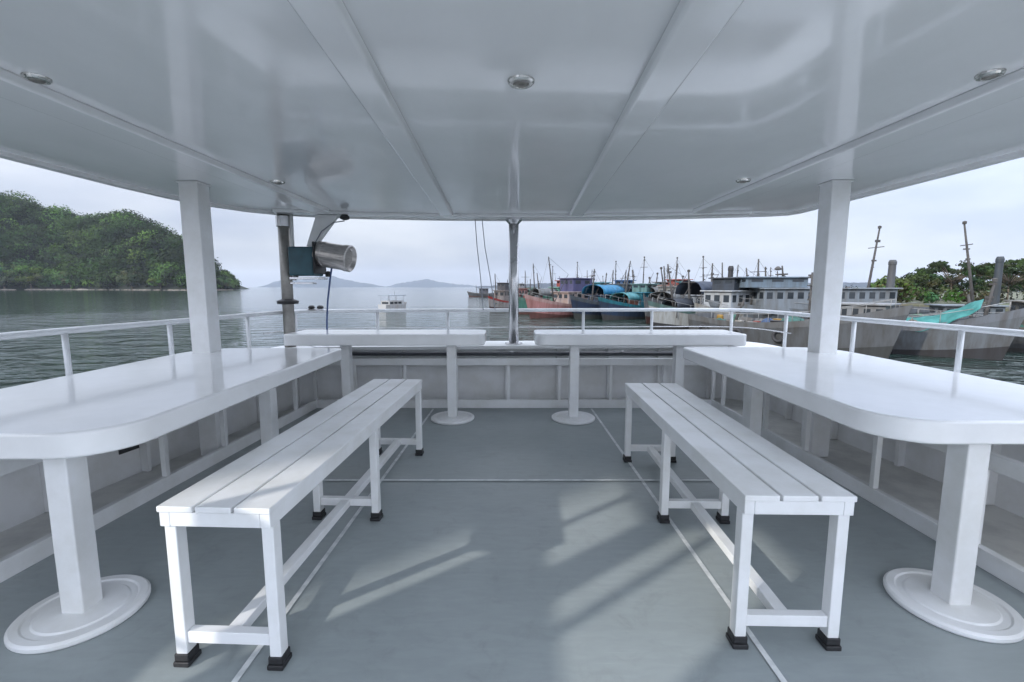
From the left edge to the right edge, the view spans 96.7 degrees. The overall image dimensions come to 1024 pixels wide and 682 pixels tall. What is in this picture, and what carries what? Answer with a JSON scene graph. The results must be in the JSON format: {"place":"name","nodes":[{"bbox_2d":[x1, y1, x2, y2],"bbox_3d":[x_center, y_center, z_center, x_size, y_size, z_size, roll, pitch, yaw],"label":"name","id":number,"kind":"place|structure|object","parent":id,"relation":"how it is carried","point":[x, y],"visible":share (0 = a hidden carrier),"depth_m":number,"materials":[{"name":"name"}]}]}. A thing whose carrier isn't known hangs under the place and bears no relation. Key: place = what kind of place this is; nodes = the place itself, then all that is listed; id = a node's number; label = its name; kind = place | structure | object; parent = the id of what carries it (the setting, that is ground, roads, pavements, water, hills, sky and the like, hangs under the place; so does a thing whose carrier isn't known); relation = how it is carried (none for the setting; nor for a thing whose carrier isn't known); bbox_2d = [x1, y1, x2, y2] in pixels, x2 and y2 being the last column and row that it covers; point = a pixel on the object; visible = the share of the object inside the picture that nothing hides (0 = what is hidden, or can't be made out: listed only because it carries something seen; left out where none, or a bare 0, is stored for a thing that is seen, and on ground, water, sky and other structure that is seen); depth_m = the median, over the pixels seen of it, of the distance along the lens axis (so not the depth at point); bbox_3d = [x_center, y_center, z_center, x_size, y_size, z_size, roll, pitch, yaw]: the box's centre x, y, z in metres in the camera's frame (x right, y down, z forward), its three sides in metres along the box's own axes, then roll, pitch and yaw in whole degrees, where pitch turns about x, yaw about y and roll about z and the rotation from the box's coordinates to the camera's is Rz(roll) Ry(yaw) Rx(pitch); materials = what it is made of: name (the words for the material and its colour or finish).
{"place":"outdoors","nodes":[
{"label":"outdoors","id":0,"kind":"place"},
{"bbox_2d":[0,216,247,289],"bbox_3d":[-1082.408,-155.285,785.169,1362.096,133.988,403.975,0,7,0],"label":"island hill","id":1,"kind":"structure","parent":0,"point":[136,287],"depth_m":661.76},
{"bbox_2d":[0,267,16,288],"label":"shore tree","id":2,"kind":"object","parent":1,"relation":"on","point":[9,273],"visible":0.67,"depth_m":634.50,"materials":[{"name":"green plant"}]},
{"bbox_2d":[2,264,54,288],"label":"shore tree","id":3,"kind":"object","parent":1,"relation":"on","point":[25,268],"visible":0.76,"depth_m":648.09,"materials":[{"name":"green plant"}]},
{"bbox_2d":[52,270,76,288],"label":"shore tree","id":4,"kind":"object","parent":1,"relation":"on","point":[64,277],"visible":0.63,"depth_m":662.08,"materials":[{"name":"green plant"}]},
{"bbox_2d":[0,289,231,289],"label":"shore rocks","id":5,"kind":"object","parent":1,"relation":"on","point":[81,289],"visible":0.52,"depth_m":658.06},
{"bbox_2d":[0,189,241,288],"bbox_3d":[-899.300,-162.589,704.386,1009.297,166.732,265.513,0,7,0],"label":"forest","id":6,"kind":"object","parent":1,"relation":"on","point":[118,253],"visible":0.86,"depth_m":676.25,"materials":[{"name":"green plant"}]},
{"bbox_2d":[115,270,142,289],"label":"shore tree","id":7,"kind":"object","parent":1,"relation":"on","point":[123,278],"visible":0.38,"depth_m":630.31,"materials":[{"name":"green plant"}]},
{"bbox_2d":[147,277,168,289],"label":"shore tree","id":8,"kind":"object","parent":1,"relation":"on","point":[151,281],"visible":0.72,"depth_m":608.62,"materials":[{"name":"green plant"}]},
{"bbox_2d":[216,278,231,286],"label":"shore tree","id":9,"kind":"object","parent":1,"relation":"on","point":[228,283],"visible":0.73,"depth_m":634.38,"materials":[{"name":"green plant"}]},
{"bbox_2d":[308,305,323,310],"bbox_3d":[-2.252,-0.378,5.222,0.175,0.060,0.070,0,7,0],"label":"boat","id":10,"kind":"object","parent":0,"point":[312,307],"visible":1,"depth_m":5.20,"materials":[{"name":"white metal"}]},
{"bbox_2d":[260,276,384,286],"bbox_3d":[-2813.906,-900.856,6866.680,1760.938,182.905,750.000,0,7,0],"label":"island","id":11,"kind":"structure","parent":0,"point":[337,282],"depth_m":6676.83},
{"bbox_2d":[386,279,477,286],"bbox_3d":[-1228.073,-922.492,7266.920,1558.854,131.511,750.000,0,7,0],"label":"island","id":12,"kind":"structure","parent":0,"point":[426,283],"depth_m":7096.55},
{"bbox_2d":[0,408,1023,681],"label":"deck","id":13,"kind":"structure","parent":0,"point":[514,582],"depth_m":2.09,"materials":[{"name":"grey paint"}]},
{"bbox_2d":[0,348,341,653],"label":"long table","id":14,"kind":"object","parent":13,"relation":"on","point":[63,427],"visible":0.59,"depth_m":1.90,"materials":[{"name":"white paint"}]},
{"bbox_2d":[156,379,423,670],"bbox_3d":[-0.965,0.738,2.640,0.401,0.612,2.160,0,7,2],"label":"slatted bench","id":15,"kind":"object","parent":13,"relation":"on","point":[267,486],"visible":1,"depth_m":1.76,"materials":[{"name":"white paint"}]},
{"bbox_2d":[284,330,486,424],"bbox_3d":[-1.255,0.352,4.703,1.970,0.892,0.582,0,7,0],"label":"bow table","id":16,"kind":"object","parent":13,"relation":"on","point":[347,340],"visible":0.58,"depth_m":4.49,"materials":[{"name":"white paint"}]},
{"bbox_2d":[231,409,786,681],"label":"deck lines","id":17,"kind":"object","parent":13,"relation":"on","point":[245,666],"visible":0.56,"depth_m":2.50,"materials":[{"name":"white paint"}]},
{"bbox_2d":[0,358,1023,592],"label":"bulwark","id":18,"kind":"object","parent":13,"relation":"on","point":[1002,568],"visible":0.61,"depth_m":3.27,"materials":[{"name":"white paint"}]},
{"bbox_2d":[534,330,746,424],"bbox_3d":[1.265,0.352,4.703,2.070,0.892,0.582,0,7,0],"label":"bow table","id":19,"kind":"object","parent":13,"relation":"on","point":[677,340],"visible":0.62,"depth_m":4.45,"materials":[{"name":"white paint"}]},
{"bbox_2d":[623,383,856,650],"bbox_3d":[1.050,0.742,2.606,0.401,0.612,1.920,0,7,1],"label":"slatted bench","id":20,"kind":"object","parent":13,"relation":"on","point":[749,473],"visible":1,"depth_m":1.83,"materials":[{"name":"white paint"}]},
{"bbox_2d":[683,347,1023,643],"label":"long table","id":21,"kind":"object","parent":13,"relation":"on","point":[968,420],"visible":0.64,"depth_m":1.96,"materials":[{"name":"white paint"}]},
{"bbox_2d":[0,287,1023,388],"bbox_3d":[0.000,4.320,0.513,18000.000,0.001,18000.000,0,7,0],"label":"sea water","id":22,"kind":"structure","parent":0,"point":[29,360],"depth_m":57.74,"materials":[{"name":"grey liquid"}]},
{"bbox_2d":[378,291,406,308],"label":"tour boat","id":23,"kind":"object","parent":22,"relation":"on","point":[394,304],"visible":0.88,"depth_m":86.10,"materials":[{"name":"paint"}]},
{"bbox_2d":[467,288,493,296],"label":"fishing boat","id":24,"kind":"object","parent":22,"relation":"on","point":[484,293],"visible":0.88,"depth_m":207.54,"materials":[{"name":"paint"}]},
{"bbox_2d":[488,276,508,307],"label":"fishing boat","id":25,"kind":"object","parent":22,"relation":"on","point":[501,294],"visible":0.82,"depth_m":91.04,"materials":[{"name":"paint"}]},
{"bbox_2d":[495,283,528,296],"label":"fishing boat","id":26,"kind":"object","parent":22,"relation":"on","point":[522,288],"visible":0.12,"depth_m":99.07,"materials":[{"name":"paint"}]},
{"bbox_2d":[521,272,537,297],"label":"fishing boat","id":27,"kind":"object","parent":22,"relation":"on","point":[522,293],"visible":0.12,"depth_m":101.21,"materials":[{"name":"paint"}]},
{"bbox_2d":[523,263,549,299],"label":"fishing boat","id":28,"kind":"object","parent":22,"relation":"on","point":[543,297],"visible":0.11,"depth_m":80.61,"materials":[{"name":"paint"}]},
{"bbox_2d":[519,273,559,313],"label":"fishing boat","id":29,"kind":"object","parent":22,"relation":"on","point":[539,291],"visible":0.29,"depth_m":73.77,"materials":[{"name":"paint"}]},
{"bbox_2d":[524,257,596,317],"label":"fishing boat","id":30,"kind":"object","parent":22,"relation":"on","point":[568,288],"visible":0.41,"depth_m":65.63,"materials":[{"name":"paint"}]},
{"bbox_2d":[576,274,611,294],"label":"fishing boat","id":31,"kind":"object","parent":22,"relation":"on","point":[599,283],"visible":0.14,"depth_m":73.76,"materials":[{"name":"paint"}]},
{"bbox_2d":[570,269,631,319],"bbox_3d":[13.193,-6.523,65.405,15.822,7.634,4.816,-7,10,-45],"label":"fishing boat","id":32,"kind":"object","parent":22,"relation":"on","point":[592,301],"visible":0.41,"depth_m":62.92,"materials":[{"name":"paint"}]},
{"bbox_2d":[598,270,635,294],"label":"fishing boat","id":33,"kind":"object","parent":22,"relation":"on","point":[619,281],"visible":0.1,"depth_m":72.33,"materials":[{"name":"paint"}]},
{"bbox_2d":[598,261,657,319],"bbox_3d":[16.782,-6.781,63.404,14.768,8.618,4.617,-6,9,-40],"label":"fishing boat","id":34,"kind":"object","parent":22,"relation":"on","point":[639,291],"visible":0.51,"depth_m":61.36,"materials":[{"name":"paint"}]},
{"bbox_2d":[610,270,668,301],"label":"fishing boat","id":35,"kind":"object","parent":22,"relation":"on","point":[658,283],"visible":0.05,"depth_m":66.80,"materials":[{"name":"paint"}]},
{"bbox_2d":[636,256,667,283],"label":"fishing boat","id":36,"kind":"object","parent":22,"relation":"on","point":[651,269],"visible":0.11,"depth_m":89.58,"materials":[{"name":"paint"}]},
{"bbox_2d":[626,277,692,304],"bbox_3d":[21.693,-5.960,65.598,13.714,6.471,4.218,-3,8,-27],"label":"fishing boat","id":37,"kind":"object","parent":22,"relation":"on","point":[656,290],"visible":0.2,"depth_m":64.06,"materials":[{"name":"paint"}]},
{"bbox_2d":[643,266,691,323],"bbox_3d":[20.254,-5.841,59.411,4.617,7.694,15.822,5,9,38],"label":"fishing boat","id":38,"kind":"object","parent":22,"relation":"on","point":[665,291],"visible":0.27,"depth_m":58.02,"materials":[{"name":"paint"}]},
{"bbox_2d":[653,263,698,301],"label":"fishing boat","id":39,"kind":"object","parent":22,"relation":"on","point":[675,281],"visible":0.06,"depth_m":62.23,"materials":[{"name":"paint"}]},
{"bbox_2d":[647,263,720,329],"bbox_3d":[20.097,-4.508,48.679,13.714,7.576,4.434,-3,7,-22],"label":"fishing boat","id":40,"kind":"object","parent":22,"relation":"on","point":[675,318],"visible":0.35,"depth_m":46.75,"materials":[{"name":"paint"}]},
{"bbox_2d":[694,256,717,280],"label":"fishing boat","id":41,"kind":"object","parent":22,"relation":"on","point":[703,274],"visible":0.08,"depth_m":76.06,"materials":[{"name":"paint"}]},
{"bbox_2d":[694,259,769,315],"bbox_3d":[22.533,-4.316,45.651,12.660,7.909,4.252,-4,8,-30],"label":"fishing boat","id":42,"kind":"object","parent":22,"relation":"on","point":[726,291],"visible":0.33,"depth_m":43.76,"materials":[{"name":"paint"}]},
{"bbox_2d":[688,299,912,358],"bbox_3d":[18.989,-0.836,31.351,4.626,4.369,13.082,-5,8,-35],"label":"fishing boat","id":43,"kind":"object","parent":22,"relation":"on","point":[875,340],"visible":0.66,"depth_m":28.95,"materials":[{"name":"paint"}]},
{"bbox_2d":[708,226,928,318],"bbox_3d":[29.467,-5.747,44.596,21.092,11.000,5.016,0,7,-4],"label":"patrol ship","id":44,"kind":"object","parent":22,"relation":"on","point":[783,292],"visible":0.42,"depth_m":42.93,"materials":[{"name":"paint"}]},
{"bbox_2d":[802,272,1023,359],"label":"fishing boat","id":45,"kind":"object","parent":22,"relation":"on","point":[918,341],"visible":0.34,"depth_m":28.10,"materials":[{"name":"paint"}]},
{"bbox_2d":[909,221,1008,318],"bbox_3d":[41.437,-4.881,38.575,13.714,10.700,4.617,2,7,20],"label":"fishing boat","id":46,"kind":"object","parent":22,"relation":"on","point":[998,275],"visible":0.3,"depth_m":38.67,"materials":[{"name":"paint"}]},
{"bbox_2d":[936,278,1023,351],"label":"fishing boat","id":47,"kind":"object","parent":22,"relation":"on","point":[1017,344],"visible":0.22,"depth_m":31.51,"materials":[{"name":"paint"}]},
{"bbox_2d":[0,397,1023,566],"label":"side deck","id":48,"kind":"structure","parent":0,"point":[1002,532],"depth_m":3.08,"materials":[{"name":"grey paint"},{"name":"white paint lines"}]},
{"bbox_2d":[175,181,227,455],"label":"support column","id":49,"kind":"structure","parent":48,"relation":"on","point":[195,210],"depth_m":3.52,"materials":[{"name":"white metal"}]},
{"bbox_2d":[0,0,1023,220],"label":"canopy roof","id":50,"kind":"structure","parent":49,"relation":"on","point":[616,110],"depth_m":1.94,"materials":[{"name":"white paint"}]},
{"bbox_2d":[20,72,52,84],"bbox_3d":[-1.800,-0.989,1.725,0.086,0.020,0.086,0,7,0],"label":"ceiling light","id":51,"kind":"object","parent":50,"relation":"attached to","point":[36,78],"visible":1,"depth_m":1.71,"materials":[{"name":"silver metal"}]},
{"bbox_2d":[270,180,284,184],"bbox_3d":[-1.770,-1.192,3.433,0.106,0.020,0.106,0,7,0],"label":"ceiling light","id":52,"kind":"object","parent":50,"relation":"attached to","point":[277,182],"visible":1,"depth_m":3.40,"materials":[{"name":"silver metal"}]},
{"bbox_2d":[475,220,483,309],"bbox_3d":[-0.377,-0.874,5.281,0.016,1.031,0.137,5,9,38],"label":"rope","id":53,"kind":"object","parent":50,"relation":"hanging from","point":[478,261],"visible":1,"depth_m":5.26,"materials":[{"name":"grey fabric"}]},
{"bbox_2d":[482,220,494,307],"bbox_3d":[-0.268,-0.874,5.282,0.180,1.031,0.015,-5,8,-35],"label":"rope","id":54,"kind":"object","parent":50,"relation":"hanging from","point":[487,263],"visible":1,"depth_m":5.27,"materials":[{"name":"grey fabric"}]},
{"bbox_2d":[507,74,534,88],"bbox_3d":[0.035,-0.993,1.755,0.106,0.020,0.106,0,7,0],"label":"ceiling light","id":55,"kind":"object","parent":50,"relation":"attached to","point":[521,81],"visible":1,"depth_m":1.73,"materials":[{"name":"silver metal"}]},
{"bbox_2d":[736,178,750,182],"bbox_3d":[1.720,-1.186,3.384,0.106,0.020,0.106,0,7,0],"label":"ceiling light","id":56,"kind":"object","parent":50,"relation":"attached to","point":[745,180],"visible":1,"depth_m":3.36,"materials":[{"name":"silver metal"}]},
{"bbox_2d":[974,68,1006,81],"bbox_3d":[1.780,-0.986,1.696,0.086,0.020,0.086,0,7,0],"label":"ceiling light","id":57,"kind":"object","parent":50,"relation":"attached to","point":[991,74],"visible":1,"depth_m":1.68,"materials":[{"name":"silver metal"}]},
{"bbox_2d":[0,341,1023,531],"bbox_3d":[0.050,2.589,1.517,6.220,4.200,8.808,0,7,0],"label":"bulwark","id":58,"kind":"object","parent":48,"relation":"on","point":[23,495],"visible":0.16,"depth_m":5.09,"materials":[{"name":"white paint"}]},
{"bbox_2d":[275,214,327,347],"bbox_3d":[-2.265,-0.641,4.888,0.530,1.420,0.220,0,7,0],"label":"searchlight pole","id":59,"kind":"object","parent":58,"relation":"on","point":[285,226],"visible":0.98,"depth_m":4.83,"materials":[{"name":"silver metal"}]},
{"bbox_2d":[288,241,356,276],"bbox_3d":[-2.029,-0.870,4.856,0.699,0.384,0.304,1,7,6],"label":"searchlight","id":60,"kind":"object","parent":59,"relation":"attached to","point":[318,258],"visible":1,"depth_m":4.74,"materials":[{"name":"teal metal"}]},
{"bbox_2d":[307,214,349,245],"bbox_3d":[-1.943,-1.167,4.806,0.466,0.325,0.100,0,7,0],"label":"roof bracket","id":61,"kind":"object","parent":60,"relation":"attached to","point":[321,223],"visible":0.89,"depth_m":4.79,"materials":[{"name":"white metal"}]},
{"bbox_2d":[315,220,344,241],"bbox_3d":[-1.921,-1.143,4.782,0.326,0.248,0.025,0,7,-4],"label":"cable","id":62,"kind":"object","parent":61,"relation":"hanging from","point":[327,227],"visible":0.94,"depth_m":4.77,"materials":[{"name":"grey"}]},
{"bbox_2d":[326,268,331,329],"bbox_3d":[-1.992,-0.373,4.959,0.203,0.854,0.025,6,9,40],"label":"cable","id":63,"kind":"object","parent":60,"relation":"hanging from","point":[328,299],"visible":0.81,"depth_m":4.95,"materials":[{"name":"blue"}]},
{"bbox_2d":[0,308,1023,375],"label":"railing","id":64,"kind":"object","parent":58,"relation":"on","point":[66,331],"visible":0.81,"depth_m":3.93,"materials":[{"name":"silver metal"}]},
{"bbox_2d":[352,351,672,355],"bbox_3d":[0.135,0.135,4.950,3.830,0.054,0.050,0,7,0],"label":"dark pipe","id":65,"kind":"object","parent":58,"relation":"attached to","point":[511,353],"visible":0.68,"depth_m":4.93,"materials":[{"name":"black metal"}]},
{"bbox_2d":[505,218,521,344],"bbox_3d":[0.020,-0.668,5.177,0.200,1.406,0.200,0,7,0],"label":"steel pole","id":66,"kind":"object","parent":58,"relation":"on","point":[513,223],"visible":1,"depth_m":5.13,"materials":[{"name":"silver metal"}]},
{"bbox_2d":[800,180,853,456],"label":"support column","id":67,"kind":"structure","parent":48,"relation":"on","point":[831,234],"depth_m":3.49,"materials":[{"name":"white paint"}]},
{"bbox_2d":[0,150,1023,286],"label":"sky","id":68,"kind":"structure","parent":0,"point":[921,223],"materials":[{"name":"white"}]},
{"bbox_2d":[475,282,959,287],"bbox_3d":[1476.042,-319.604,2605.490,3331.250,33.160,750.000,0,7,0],"label":"island","id":69,"kind":"structure","parent":0,"point":[845,284],"depth_m":2448.68,"materials":[{"name":"green plant"}]},
{"bbox_2d":[896,292,1023,310],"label":"harbour shore","id":70,"kind":"structure","parent":0,"point":[921,304],"depth_m":98.88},
{"bbox_2d":[870,275,916,292],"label":"bushy tree","id":71,"kind":"object","parent":70,"relation":"on","point":[901,282],"visible":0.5,"depth_m":97.64,"materials":[{"name":"green plant"}]},
{"bbox_2d":[898,270,946,293],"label":"bushy tree","id":72,"kind":"object","parent":70,"relation":"on","point":[928,280],"visible":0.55,"depth_m":107.05,"materials":[{"name":"green plant"}]},
{"bbox_2d":[845,282,1023,302],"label":"shore bushes","id":73,"kind":"object","parent":70,"relation":"on","point":[931,296],"visible":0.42,"depth_m":92.01,"materials":[{"name":"green plant"}]},
{"bbox_2d":[904,271,965,291],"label":"bushy tree","id":74,"kind":"object","parent":70,"relation":"on","point":[943,279],"visible":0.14,"depth_m":112.22,"materials":[{"name":"green plant"}]},
{"bbox_2d":[914,260,988,295],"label":"umbrella tree","id":75,"kind":"object","parent":70,"relation":"on","point":[939,266],"visible":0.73,"depth_m":110.33,"materials":[{"name":"green plant"}]},
{"bbox_2d":[945,273,1015,292],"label":"bushy tree","id":76,"kind":"object","parent":70,"relation":"on","point":[979,282],"visible":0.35,"depth_m":116.69,"materials":[{"name":"green plant"}]},
{"bbox_2d":[961,258,1023,299],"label":"umbrella tree","id":77,"kind":"object","parent":70,"relation":"on","point":[989,267],"visible":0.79,"depth_m":98.13,"materials":[{"name":"green plant"}]},
{"bbox_2d":[968,272,1021,292],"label":"bushy tree","id":78,"kind":"object","parent":70,"relation":"on","point":[1005,282],"visible":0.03,"depth_m":120.29,"materials":[{"name":"green plant"}]},
{"bbox_2d":[991,277,1023,292],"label":"bushy tree","id":79,"kind":"object","parent":70,"relation":"on","point":[1020,285],"visible":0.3,"depth_m":112.06,"materials":[{"name":"green plant"}]}
]}

